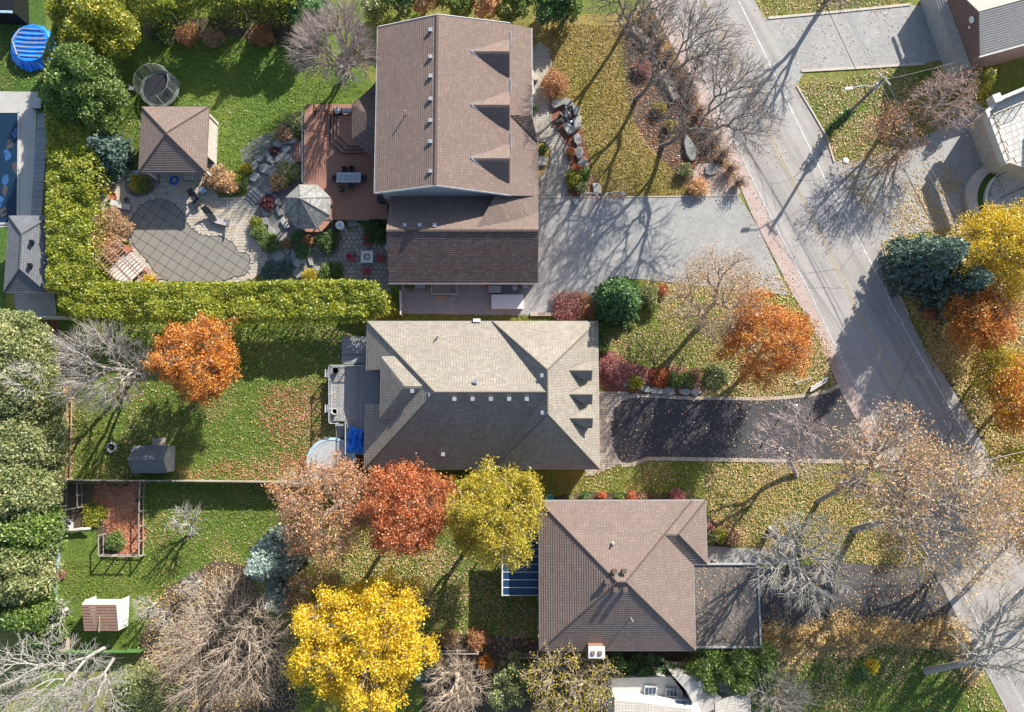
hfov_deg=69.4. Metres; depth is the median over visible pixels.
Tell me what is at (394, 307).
shrub
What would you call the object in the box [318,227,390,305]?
flagstone patio
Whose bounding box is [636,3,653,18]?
bare shrub
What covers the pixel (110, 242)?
shrub
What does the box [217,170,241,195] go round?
shrub
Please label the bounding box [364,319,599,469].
beige shingle house
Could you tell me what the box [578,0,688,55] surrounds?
bare tree
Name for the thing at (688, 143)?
boulder
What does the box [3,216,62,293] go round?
dark roof shed
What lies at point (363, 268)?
garden chair
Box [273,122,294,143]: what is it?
shrub
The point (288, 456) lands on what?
fallen leaves
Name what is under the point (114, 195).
round planter
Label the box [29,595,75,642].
bare shrub
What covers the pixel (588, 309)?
shrub
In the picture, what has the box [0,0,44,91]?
lawn
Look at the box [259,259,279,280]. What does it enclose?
shrub
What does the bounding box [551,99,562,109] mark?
boulder
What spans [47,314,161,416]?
bare tree
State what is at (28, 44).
covered trampoline
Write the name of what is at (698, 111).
bare shrub
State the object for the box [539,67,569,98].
shrub
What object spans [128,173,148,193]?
shrub
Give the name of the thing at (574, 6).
tall shrub
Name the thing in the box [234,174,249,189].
shrub
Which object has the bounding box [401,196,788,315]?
driveway
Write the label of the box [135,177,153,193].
shrub
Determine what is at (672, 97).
stone block
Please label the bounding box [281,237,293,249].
shrub
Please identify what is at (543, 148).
shrub
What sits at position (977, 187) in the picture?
entrance court
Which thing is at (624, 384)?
boulder
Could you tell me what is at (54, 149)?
cedar hedge
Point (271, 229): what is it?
boulder
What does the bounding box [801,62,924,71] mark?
kerb
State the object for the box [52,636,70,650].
compost box
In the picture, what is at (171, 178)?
coiled hose
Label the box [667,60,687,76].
bare shrub
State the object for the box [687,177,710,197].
shrub
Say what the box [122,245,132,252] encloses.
dark red seat
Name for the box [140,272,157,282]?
shrub
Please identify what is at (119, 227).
shrub
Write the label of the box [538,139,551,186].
walk edging
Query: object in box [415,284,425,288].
storage bin
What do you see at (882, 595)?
driveway
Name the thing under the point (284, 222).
boulder
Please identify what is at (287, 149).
boulder
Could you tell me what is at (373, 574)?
fallen leaves
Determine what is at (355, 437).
blue tarpaulin
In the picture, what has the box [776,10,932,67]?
fallen leaves
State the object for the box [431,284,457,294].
wooden trailer
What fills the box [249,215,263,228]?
shrub
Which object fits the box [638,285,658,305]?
shrub
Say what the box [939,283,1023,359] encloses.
autumn tree
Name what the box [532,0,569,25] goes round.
tall shrub
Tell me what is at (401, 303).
gate fence
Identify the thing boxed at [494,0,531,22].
tall shrub
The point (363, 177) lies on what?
patio chair
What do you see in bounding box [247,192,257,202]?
stone step
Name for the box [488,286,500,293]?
storage bin
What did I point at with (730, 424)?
fallen leaves
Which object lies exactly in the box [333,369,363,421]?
fallen leaves
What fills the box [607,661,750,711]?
white building
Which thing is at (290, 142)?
boulder
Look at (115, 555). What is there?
garden enclosure fence
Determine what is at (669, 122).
shrub
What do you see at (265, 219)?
boulder
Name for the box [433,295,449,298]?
firewood pile
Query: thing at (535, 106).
shrub
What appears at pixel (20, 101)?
pool deck
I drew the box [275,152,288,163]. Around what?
boulder
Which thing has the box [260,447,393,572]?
autumn tree
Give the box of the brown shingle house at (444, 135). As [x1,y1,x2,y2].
[352,14,538,284]
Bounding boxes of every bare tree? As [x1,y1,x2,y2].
[0,357,80,401]
[0,632,140,711]
[26,653,138,711]
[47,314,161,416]
[140,568,294,711]
[165,501,206,542]
[283,0,380,91]
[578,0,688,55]
[613,0,751,105]
[631,32,789,166]
[744,507,861,618]
[746,659,818,711]
[749,396,832,483]
[812,0,867,15]
[901,61,989,136]
[922,575,1023,687]
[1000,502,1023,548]
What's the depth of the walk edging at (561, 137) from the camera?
74.65 m
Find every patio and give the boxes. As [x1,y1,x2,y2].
[14,293,56,315]
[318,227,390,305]
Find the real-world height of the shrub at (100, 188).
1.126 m
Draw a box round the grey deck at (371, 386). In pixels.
[328,336,379,454]
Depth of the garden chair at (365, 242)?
72.92 m
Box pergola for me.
[92,239,159,294]
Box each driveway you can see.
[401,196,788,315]
[611,389,868,462]
[760,563,958,629]
[766,5,940,84]
[834,108,1022,242]
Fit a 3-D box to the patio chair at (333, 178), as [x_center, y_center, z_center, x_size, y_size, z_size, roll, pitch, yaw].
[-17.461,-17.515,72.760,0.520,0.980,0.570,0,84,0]
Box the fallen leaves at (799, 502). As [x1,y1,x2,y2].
[701,452,935,572]
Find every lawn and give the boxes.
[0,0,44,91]
[0,227,7,312]
[45,484,545,653]
[58,318,369,481]
[91,17,374,180]
[393,314,594,320]
[532,11,727,196]
[546,458,913,574]
[595,307,837,394]
[758,623,986,711]
[764,0,910,16]
[797,57,1023,159]
[884,227,1023,517]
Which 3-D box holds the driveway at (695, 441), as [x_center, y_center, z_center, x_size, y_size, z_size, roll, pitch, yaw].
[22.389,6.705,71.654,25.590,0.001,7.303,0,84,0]
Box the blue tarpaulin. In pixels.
[346,426,363,453]
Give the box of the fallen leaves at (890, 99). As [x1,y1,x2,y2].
[794,61,945,168]
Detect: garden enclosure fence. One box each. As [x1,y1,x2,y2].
[61,482,69,518]
[62,482,84,510]
[97,482,146,556]
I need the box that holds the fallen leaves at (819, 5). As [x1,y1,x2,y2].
[752,0,900,16]
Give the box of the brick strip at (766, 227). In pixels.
[648,0,886,477]
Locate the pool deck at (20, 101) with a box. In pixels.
[0,91,37,226]
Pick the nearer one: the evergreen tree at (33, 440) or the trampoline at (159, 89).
the evergreen tree at (33, 440)
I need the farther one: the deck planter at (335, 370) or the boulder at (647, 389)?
the boulder at (647, 389)
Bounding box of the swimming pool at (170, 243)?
[128,197,251,282]
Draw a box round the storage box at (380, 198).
[377,195,386,202]
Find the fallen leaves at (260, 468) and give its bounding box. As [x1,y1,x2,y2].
[60,312,365,487]
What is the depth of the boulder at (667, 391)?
71.71 m
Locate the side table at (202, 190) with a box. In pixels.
[199,186,206,193]
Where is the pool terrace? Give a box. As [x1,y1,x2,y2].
[97,175,263,282]
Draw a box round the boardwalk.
[31,113,46,215]
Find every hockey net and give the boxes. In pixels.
[579,193,599,201]
[603,191,625,201]
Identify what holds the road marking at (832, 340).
on the road
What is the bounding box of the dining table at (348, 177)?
[336,173,360,183]
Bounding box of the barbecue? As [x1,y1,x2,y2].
[333,107,350,114]
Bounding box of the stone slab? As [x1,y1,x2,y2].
[347,221,361,226]
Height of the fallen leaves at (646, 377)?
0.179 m
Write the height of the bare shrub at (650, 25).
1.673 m
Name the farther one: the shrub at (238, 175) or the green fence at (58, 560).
the shrub at (238, 175)
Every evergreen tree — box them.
[0,308,60,379]
[0,358,67,424]
[0,406,71,474]
[0,451,66,522]
[0,504,68,562]
[0,535,64,606]
[0,572,63,634]
[40,42,130,135]
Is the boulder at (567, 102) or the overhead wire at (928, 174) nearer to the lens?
the overhead wire at (928, 174)
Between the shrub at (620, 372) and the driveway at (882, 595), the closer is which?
the driveway at (882, 595)
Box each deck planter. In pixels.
[331,408,337,414]
[332,367,338,373]
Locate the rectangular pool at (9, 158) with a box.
[0,111,19,224]
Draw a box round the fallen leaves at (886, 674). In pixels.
[766,638,1008,711]
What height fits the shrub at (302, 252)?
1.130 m
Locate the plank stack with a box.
[58,527,90,533]
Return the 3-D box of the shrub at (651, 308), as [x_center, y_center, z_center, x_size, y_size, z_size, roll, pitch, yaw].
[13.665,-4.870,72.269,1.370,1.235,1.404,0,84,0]
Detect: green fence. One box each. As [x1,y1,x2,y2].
[51,537,61,598]
[53,648,145,653]
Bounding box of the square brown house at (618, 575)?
[538,500,761,657]
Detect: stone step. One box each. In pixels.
[245,195,256,205]
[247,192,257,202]
[250,190,260,199]
[252,187,263,197]
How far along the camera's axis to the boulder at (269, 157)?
74.06 m
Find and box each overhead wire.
[823,0,1020,391]
[839,1,1023,343]
[844,1,884,76]
[886,80,1022,325]
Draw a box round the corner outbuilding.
[0,0,28,24]
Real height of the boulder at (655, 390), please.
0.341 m
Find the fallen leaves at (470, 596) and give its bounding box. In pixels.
[417,540,532,640]
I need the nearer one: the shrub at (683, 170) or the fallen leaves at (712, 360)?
the fallen leaves at (712, 360)
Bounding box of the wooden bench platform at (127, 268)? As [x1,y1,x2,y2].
[108,251,145,282]
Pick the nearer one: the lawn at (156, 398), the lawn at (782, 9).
the lawn at (156, 398)
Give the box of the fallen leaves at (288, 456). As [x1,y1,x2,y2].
[174,451,367,485]
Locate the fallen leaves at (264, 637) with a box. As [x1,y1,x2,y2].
[133,547,311,711]
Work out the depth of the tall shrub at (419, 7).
73.81 m
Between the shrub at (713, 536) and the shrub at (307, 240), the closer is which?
the shrub at (713, 536)
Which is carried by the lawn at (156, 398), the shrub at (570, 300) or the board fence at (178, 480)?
the board fence at (178, 480)
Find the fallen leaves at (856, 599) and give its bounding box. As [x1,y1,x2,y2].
[762,568,948,626]
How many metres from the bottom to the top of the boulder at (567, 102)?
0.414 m
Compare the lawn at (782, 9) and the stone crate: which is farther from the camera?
the lawn at (782, 9)
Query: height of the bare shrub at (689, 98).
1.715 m
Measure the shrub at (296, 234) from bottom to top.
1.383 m
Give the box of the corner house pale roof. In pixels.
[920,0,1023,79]
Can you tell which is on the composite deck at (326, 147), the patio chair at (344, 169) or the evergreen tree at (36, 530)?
the patio chair at (344, 169)
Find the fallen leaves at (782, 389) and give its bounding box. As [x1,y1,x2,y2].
[703,322,837,404]
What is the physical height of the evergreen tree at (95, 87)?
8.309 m
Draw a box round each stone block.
[630,25,650,43]
[660,69,679,100]
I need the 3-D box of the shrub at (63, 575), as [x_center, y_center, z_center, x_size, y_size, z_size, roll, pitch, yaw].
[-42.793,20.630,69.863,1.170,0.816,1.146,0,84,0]
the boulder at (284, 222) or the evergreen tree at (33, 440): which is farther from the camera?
the boulder at (284, 222)
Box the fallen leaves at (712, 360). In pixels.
[604,318,839,403]
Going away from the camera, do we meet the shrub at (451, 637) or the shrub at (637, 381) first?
the shrub at (451, 637)
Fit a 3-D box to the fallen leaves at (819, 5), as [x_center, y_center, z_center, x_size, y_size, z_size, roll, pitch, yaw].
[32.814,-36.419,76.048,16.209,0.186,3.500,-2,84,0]
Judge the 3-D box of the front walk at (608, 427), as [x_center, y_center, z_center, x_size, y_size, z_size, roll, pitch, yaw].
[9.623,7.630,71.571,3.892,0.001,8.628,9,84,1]
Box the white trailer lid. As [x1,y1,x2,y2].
[491,295,522,308]
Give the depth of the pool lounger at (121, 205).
73.41 m
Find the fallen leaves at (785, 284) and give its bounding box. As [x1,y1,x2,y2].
[657,34,880,477]
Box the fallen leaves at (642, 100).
[619,20,736,196]
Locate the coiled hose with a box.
[169,176,178,184]
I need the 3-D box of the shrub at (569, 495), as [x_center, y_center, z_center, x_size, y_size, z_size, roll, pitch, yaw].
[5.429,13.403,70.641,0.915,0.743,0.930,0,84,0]
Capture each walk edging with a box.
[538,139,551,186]
[549,53,569,195]
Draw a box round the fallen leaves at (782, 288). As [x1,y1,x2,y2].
[640,267,810,333]
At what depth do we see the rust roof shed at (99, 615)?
67.94 m
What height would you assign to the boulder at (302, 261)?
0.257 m
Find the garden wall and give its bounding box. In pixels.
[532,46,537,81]
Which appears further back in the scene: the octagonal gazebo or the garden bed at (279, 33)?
the garden bed at (279, 33)
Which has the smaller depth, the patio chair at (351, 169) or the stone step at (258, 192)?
the patio chair at (351, 169)
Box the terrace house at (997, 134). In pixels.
[968,87,1023,185]
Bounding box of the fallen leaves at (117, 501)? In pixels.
[91,477,147,560]
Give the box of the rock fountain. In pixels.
[555,106,571,124]
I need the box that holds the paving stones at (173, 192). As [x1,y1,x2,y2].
[97,170,266,282]
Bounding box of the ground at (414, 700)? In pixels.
[0,0,1006,711]
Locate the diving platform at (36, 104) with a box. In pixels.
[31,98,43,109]
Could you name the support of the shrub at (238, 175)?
on the lawn at (350, 96)
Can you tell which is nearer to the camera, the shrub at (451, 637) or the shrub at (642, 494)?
the shrub at (451, 637)
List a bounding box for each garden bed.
[46,320,72,481]
[62,484,141,556]
[139,560,297,711]
[141,18,301,45]
[240,132,341,282]
[422,632,761,711]
[552,106,597,196]
[553,492,737,546]
[599,350,706,397]
[624,24,723,184]
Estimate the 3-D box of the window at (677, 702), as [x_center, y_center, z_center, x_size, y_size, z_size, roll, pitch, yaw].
[14.724,30.438,64.930,0.900,1.000,0.100,6,84,1]
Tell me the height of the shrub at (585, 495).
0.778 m
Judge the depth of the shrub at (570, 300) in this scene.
72.25 m
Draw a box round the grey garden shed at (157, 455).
[128,438,175,472]
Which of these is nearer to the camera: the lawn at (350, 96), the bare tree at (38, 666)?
the bare tree at (38, 666)
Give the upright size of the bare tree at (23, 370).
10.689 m
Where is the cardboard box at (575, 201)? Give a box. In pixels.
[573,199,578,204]
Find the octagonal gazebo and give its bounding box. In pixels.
[285,184,334,233]
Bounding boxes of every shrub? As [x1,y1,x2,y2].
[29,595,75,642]
[55,568,65,579]
[81,500,108,526]
[87,228,124,261]
[91,204,135,243]
[93,175,111,194]
[102,174,117,187]
[105,528,126,550]
[115,658,188,711]
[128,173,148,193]
[129,594,160,623]
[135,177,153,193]
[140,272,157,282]
[148,601,178,628]
[151,23,175,46]
[173,572,202,596]
[175,22,200,48]
[202,163,230,191]
[203,25,227,47]
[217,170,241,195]
[230,173,242,186]
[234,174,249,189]
[238,161,253,176]
[248,22,275,46]
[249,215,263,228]
[249,224,267,241]
[258,196,274,211]
[258,231,280,252]
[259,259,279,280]
[268,169,288,192]
[269,146,279,154]
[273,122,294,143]
[273,159,302,187]
[276,259,294,278]
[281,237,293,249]
[283,110,303,133]
[288,0,336,33]
[291,230,306,245]
[292,241,311,258]
[299,234,313,248]
[301,268,318,280]
[313,228,338,255]
[318,260,344,285]
[360,0,386,22]
[361,218,386,244]
[381,300,399,317]
[383,0,413,19]
[404,284,414,290]
[411,0,438,14]
[421,645,493,711]
[436,0,475,16]
[439,626,459,647]
[466,626,490,652]
[469,0,501,19]
[478,652,494,670]
[485,651,611,711]
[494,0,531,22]
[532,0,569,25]
[533,103,538,110]
[538,144,548,153]
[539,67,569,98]
[550,290,586,320]
[554,0,583,26]
[564,492,573,499]
[565,147,575,157]
[565,168,586,188]
[572,164,583,174]
[574,180,590,195]
[574,290,595,320]
[578,165,592,181]
[579,491,590,499]
[591,275,641,328]
[597,490,606,499]
[598,329,609,353]
[599,350,617,376]
[607,359,631,385]
[609,651,680,682]
[614,490,624,499]
[625,490,638,499]
[626,364,649,388]
[627,373,644,389]
[632,58,650,78]
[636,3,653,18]
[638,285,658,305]
[638,491,647,499]
[645,18,662,33]
[645,300,658,313]
[648,368,670,388]
[651,30,670,50]
[652,101,666,114]
[656,283,668,295]
[659,43,676,64]
[663,120,677,132]
[666,370,682,388]
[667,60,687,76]
[669,487,686,499]
[673,74,692,89]
[677,162,694,178]
[677,371,694,387]
[685,87,701,105]
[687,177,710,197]
[688,365,702,380]
[690,100,708,120]
[697,115,716,130]
[703,362,732,387]
[706,130,724,148]
[707,523,714,533]
[707,528,720,542]
[714,143,734,162]
[715,529,728,543]
[722,155,743,176]
[723,528,741,545]
[727,171,748,193]
[855,662,870,677]
[864,657,879,675]
[920,303,945,321]
[952,67,996,107]
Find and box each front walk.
[533,43,567,196]
[586,392,630,474]
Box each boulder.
[249,172,258,182]
[251,160,258,170]
[254,156,263,162]
[259,164,270,174]
[262,208,268,215]
[262,216,268,224]
[264,187,275,194]
[266,151,272,163]
[268,168,276,177]
[268,225,275,234]
[271,250,285,262]
[272,193,281,206]
[273,138,282,147]
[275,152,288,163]
[276,206,283,216]
[277,138,298,144]
[280,217,289,228]
[281,145,291,152]
[284,157,294,164]
[284,248,290,254]
[291,249,296,259]
[293,257,300,267]
[293,268,301,278]
[299,256,306,263]
[308,257,312,265]
[312,243,321,251]
[314,266,319,277]
[538,156,547,166]
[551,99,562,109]
[561,98,573,107]
[562,122,574,134]
[572,106,579,116]
[573,116,581,130]
[573,133,580,146]
[575,146,582,159]
[577,158,587,166]
[592,183,601,194]
[621,379,628,386]
[639,386,651,392]
[650,387,662,393]
[662,386,674,395]
[679,388,691,394]
[683,135,696,161]
[691,388,701,395]
[705,165,716,175]
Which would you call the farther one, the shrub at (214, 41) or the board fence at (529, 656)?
the shrub at (214, 41)
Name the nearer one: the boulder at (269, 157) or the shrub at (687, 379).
the shrub at (687, 379)
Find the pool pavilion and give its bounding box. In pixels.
[138,106,217,179]
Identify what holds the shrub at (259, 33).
on the garden bed at (279, 33)
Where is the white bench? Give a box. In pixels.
[810,377,827,391]
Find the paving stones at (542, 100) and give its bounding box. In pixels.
[533,42,567,196]
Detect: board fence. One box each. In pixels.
[38,316,74,319]
[63,479,371,483]
[435,649,478,654]
[520,652,608,659]
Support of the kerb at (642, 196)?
on the ground at (414, 700)
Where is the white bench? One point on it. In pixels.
(818, 384)
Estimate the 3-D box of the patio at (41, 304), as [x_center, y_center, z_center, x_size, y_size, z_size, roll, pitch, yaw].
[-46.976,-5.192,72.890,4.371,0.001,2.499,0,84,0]
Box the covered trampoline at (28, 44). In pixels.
[10,25,55,71]
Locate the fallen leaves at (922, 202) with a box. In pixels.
[843,137,966,243]
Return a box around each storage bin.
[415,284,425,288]
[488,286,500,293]
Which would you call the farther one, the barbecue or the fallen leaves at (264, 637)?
the barbecue
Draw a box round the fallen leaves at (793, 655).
[757,604,982,691]
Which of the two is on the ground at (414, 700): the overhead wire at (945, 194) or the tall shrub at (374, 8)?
the tall shrub at (374, 8)
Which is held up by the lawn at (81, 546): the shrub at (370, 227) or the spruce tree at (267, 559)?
the spruce tree at (267, 559)
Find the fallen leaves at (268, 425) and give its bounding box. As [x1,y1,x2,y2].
[253,370,364,486]
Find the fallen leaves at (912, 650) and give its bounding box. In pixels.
[755,601,986,702]
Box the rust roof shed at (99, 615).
[82,596,129,631]
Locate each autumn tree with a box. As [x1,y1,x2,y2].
[141,309,242,408]
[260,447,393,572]
[276,561,343,623]
[281,561,443,711]
[349,455,458,560]
[440,453,550,573]
[512,635,627,711]
[654,237,773,350]
[712,284,819,391]
[815,396,955,524]
[836,429,1023,607]
[852,97,931,168]
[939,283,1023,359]
[947,197,1023,304]
[958,465,1023,569]
[961,336,1023,405]
[972,349,1023,438]
[974,437,1023,507]
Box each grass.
[0,24,42,90]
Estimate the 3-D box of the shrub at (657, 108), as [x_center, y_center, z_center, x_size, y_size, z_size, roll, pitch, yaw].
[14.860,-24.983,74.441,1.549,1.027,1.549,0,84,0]
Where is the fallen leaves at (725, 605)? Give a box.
[695,565,757,645]
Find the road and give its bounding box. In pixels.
[666,0,1023,711]
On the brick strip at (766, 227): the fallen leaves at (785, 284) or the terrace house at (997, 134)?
the fallen leaves at (785, 284)
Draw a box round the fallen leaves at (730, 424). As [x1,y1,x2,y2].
[617,393,852,456]
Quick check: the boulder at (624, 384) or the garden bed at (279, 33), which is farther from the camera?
the garden bed at (279, 33)
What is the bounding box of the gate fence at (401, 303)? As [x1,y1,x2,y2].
[399,290,402,316]
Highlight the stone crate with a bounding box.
[59,519,73,528]
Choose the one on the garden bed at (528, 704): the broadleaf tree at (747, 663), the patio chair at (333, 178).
the broadleaf tree at (747, 663)
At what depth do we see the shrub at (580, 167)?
73.71 m
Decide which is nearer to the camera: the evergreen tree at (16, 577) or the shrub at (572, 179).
the evergreen tree at (16, 577)
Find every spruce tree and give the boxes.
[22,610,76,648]
[83,131,137,179]
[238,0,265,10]
[243,523,312,582]
[264,574,307,613]
[410,654,439,684]
[879,232,970,300]
[918,262,993,324]
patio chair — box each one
[331,174,336,181]
[338,186,344,192]
[341,166,347,172]
[347,183,354,189]
[348,165,354,172]
[361,174,366,182]
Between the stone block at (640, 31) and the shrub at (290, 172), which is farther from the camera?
the stone block at (640, 31)
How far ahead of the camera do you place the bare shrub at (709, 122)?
73.77 m
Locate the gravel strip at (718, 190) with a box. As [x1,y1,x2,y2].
[693,162,740,196]
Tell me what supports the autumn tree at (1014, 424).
on the lawn at (920, 333)
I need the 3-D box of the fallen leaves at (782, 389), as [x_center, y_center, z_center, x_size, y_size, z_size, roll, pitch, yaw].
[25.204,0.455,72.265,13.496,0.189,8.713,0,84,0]
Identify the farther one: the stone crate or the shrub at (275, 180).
the shrub at (275, 180)
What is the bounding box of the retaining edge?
[530,312,565,315]
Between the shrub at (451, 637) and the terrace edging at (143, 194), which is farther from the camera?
the terrace edging at (143, 194)
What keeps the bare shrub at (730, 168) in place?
on the ground at (414, 700)
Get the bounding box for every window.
[673,700,685,705]
[682,701,693,706]
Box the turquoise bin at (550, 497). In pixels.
[547,494,553,499]
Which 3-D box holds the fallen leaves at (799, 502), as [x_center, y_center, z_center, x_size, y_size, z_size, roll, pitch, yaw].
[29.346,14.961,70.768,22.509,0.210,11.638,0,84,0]
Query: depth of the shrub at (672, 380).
71.52 m
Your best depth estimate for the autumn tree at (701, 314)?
66.44 m
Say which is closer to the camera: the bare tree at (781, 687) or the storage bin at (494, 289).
the bare tree at (781, 687)
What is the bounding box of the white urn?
[335,221,344,230]
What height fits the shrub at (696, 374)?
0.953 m
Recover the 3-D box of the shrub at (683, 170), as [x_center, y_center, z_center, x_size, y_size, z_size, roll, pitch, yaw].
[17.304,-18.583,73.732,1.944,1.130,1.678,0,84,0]
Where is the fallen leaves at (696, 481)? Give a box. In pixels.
[557,452,804,544]
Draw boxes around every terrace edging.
[124,174,159,196]
[249,218,266,279]
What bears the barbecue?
on the composite deck at (326, 147)
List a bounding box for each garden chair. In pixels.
[346,253,355,260]
[362,236,370,245]
[362,267,370,274]
[376,253,384,260]
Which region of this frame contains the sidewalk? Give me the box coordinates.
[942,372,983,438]
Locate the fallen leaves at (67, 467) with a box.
[52,386,79,477]
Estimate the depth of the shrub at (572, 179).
73.56 m
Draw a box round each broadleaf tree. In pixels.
[44,0,141,60]
[680,639,781,709]
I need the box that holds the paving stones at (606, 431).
[584,392,634,475]
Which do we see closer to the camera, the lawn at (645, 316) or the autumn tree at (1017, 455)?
the autumn tree at (1017, 455)
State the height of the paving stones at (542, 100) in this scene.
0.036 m
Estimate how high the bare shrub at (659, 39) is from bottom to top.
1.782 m
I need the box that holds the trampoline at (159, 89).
[129,63,181,105]
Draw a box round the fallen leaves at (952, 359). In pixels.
[879,221,1023,503]
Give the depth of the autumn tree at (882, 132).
70.37 m
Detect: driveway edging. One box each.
[619,384,840,400]
[621,457,876,466]
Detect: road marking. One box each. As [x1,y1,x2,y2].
[668,2,1023,706]
[702,2,1020,616]
[706,3,1021,612]
[738,0,1022,533]
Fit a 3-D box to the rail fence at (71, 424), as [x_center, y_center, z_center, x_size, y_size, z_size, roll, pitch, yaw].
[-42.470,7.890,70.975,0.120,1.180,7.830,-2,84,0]
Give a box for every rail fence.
[57,340,65,479]
[65,397,73,479]
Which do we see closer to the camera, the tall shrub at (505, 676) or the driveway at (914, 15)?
the tall shrub at (505, 676)
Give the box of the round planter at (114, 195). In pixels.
[108,192,116,198]
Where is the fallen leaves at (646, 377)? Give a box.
[599,351,702,399]
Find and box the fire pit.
[106,442,116,452]
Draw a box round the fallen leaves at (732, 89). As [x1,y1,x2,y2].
[656,0,787,170]
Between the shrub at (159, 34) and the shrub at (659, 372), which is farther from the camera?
the shrub at (159, 34)
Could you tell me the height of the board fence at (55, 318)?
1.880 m
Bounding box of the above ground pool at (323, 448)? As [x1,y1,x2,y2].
[306,437,357,486]
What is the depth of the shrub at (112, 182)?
73.58 m
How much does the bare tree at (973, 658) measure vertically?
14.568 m
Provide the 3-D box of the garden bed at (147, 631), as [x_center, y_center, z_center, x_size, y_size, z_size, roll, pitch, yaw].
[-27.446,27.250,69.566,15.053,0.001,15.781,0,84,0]
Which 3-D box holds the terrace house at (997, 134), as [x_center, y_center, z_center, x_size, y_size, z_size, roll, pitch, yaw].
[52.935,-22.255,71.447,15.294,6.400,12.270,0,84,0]
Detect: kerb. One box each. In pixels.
[538,195,736,197]
[768,3,910,18]
[796,85,834,161]
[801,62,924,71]
[882,244,909,314]
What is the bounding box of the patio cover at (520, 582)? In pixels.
[502,525,538,595]
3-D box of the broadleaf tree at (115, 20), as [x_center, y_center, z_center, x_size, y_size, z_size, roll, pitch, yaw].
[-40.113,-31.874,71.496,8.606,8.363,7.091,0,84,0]
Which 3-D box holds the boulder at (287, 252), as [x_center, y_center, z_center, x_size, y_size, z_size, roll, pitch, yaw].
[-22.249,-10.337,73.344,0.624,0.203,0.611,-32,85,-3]
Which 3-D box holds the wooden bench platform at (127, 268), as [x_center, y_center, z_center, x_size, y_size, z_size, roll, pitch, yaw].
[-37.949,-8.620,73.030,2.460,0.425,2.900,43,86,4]
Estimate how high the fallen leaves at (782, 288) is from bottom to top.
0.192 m
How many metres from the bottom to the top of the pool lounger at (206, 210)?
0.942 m
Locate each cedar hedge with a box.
[42,15,114,299]
[57,278,393,326]
[125,0,305,31]
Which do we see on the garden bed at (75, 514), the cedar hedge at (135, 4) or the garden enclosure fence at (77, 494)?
the garden enclosure fence at (77, 494)
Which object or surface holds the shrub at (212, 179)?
on the lawn at (350, 96)
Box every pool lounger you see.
[109,199,131,210]
[186,188,201,207]
[200,205,216,223]
[214,217,231,226]
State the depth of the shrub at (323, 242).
72.73 m
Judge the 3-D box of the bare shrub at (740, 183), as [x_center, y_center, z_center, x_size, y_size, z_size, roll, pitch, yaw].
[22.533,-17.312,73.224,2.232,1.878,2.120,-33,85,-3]
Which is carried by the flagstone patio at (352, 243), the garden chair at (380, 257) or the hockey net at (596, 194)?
the garden chair at (380, 257)
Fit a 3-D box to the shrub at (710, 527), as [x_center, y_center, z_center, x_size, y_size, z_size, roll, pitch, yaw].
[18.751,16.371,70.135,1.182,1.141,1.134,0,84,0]
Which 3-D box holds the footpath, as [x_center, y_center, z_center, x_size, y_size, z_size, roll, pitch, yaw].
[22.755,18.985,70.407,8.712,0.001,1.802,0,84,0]
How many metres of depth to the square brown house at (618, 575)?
64.38 m
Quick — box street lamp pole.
[825,72,890,135]
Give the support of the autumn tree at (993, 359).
on the lawn at (920, 333)
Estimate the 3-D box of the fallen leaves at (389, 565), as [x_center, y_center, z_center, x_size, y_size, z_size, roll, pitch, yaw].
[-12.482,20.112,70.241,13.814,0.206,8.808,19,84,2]
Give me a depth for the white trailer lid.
72.38 m
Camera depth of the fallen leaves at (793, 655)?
69.35 m
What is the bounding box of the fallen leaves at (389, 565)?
[306,507,447,618]
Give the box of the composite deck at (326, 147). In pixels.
[294,104,387,221]
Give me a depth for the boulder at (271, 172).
74.03 m
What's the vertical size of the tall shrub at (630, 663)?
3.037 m
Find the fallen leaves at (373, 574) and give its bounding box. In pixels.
[145,475,544,658]
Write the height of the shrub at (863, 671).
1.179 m
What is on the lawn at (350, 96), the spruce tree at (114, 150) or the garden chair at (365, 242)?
the spruce tree at (114, 150)
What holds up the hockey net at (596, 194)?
on the driveway at (587, 244)
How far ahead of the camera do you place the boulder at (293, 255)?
73.18 m
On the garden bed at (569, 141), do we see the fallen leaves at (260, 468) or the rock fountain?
the rock fountain
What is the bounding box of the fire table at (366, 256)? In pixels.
[361,251,372,262]
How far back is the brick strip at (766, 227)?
73.36 m
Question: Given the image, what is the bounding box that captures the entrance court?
[963,165,1023,215]
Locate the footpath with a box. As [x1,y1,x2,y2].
[707,546,796,564]

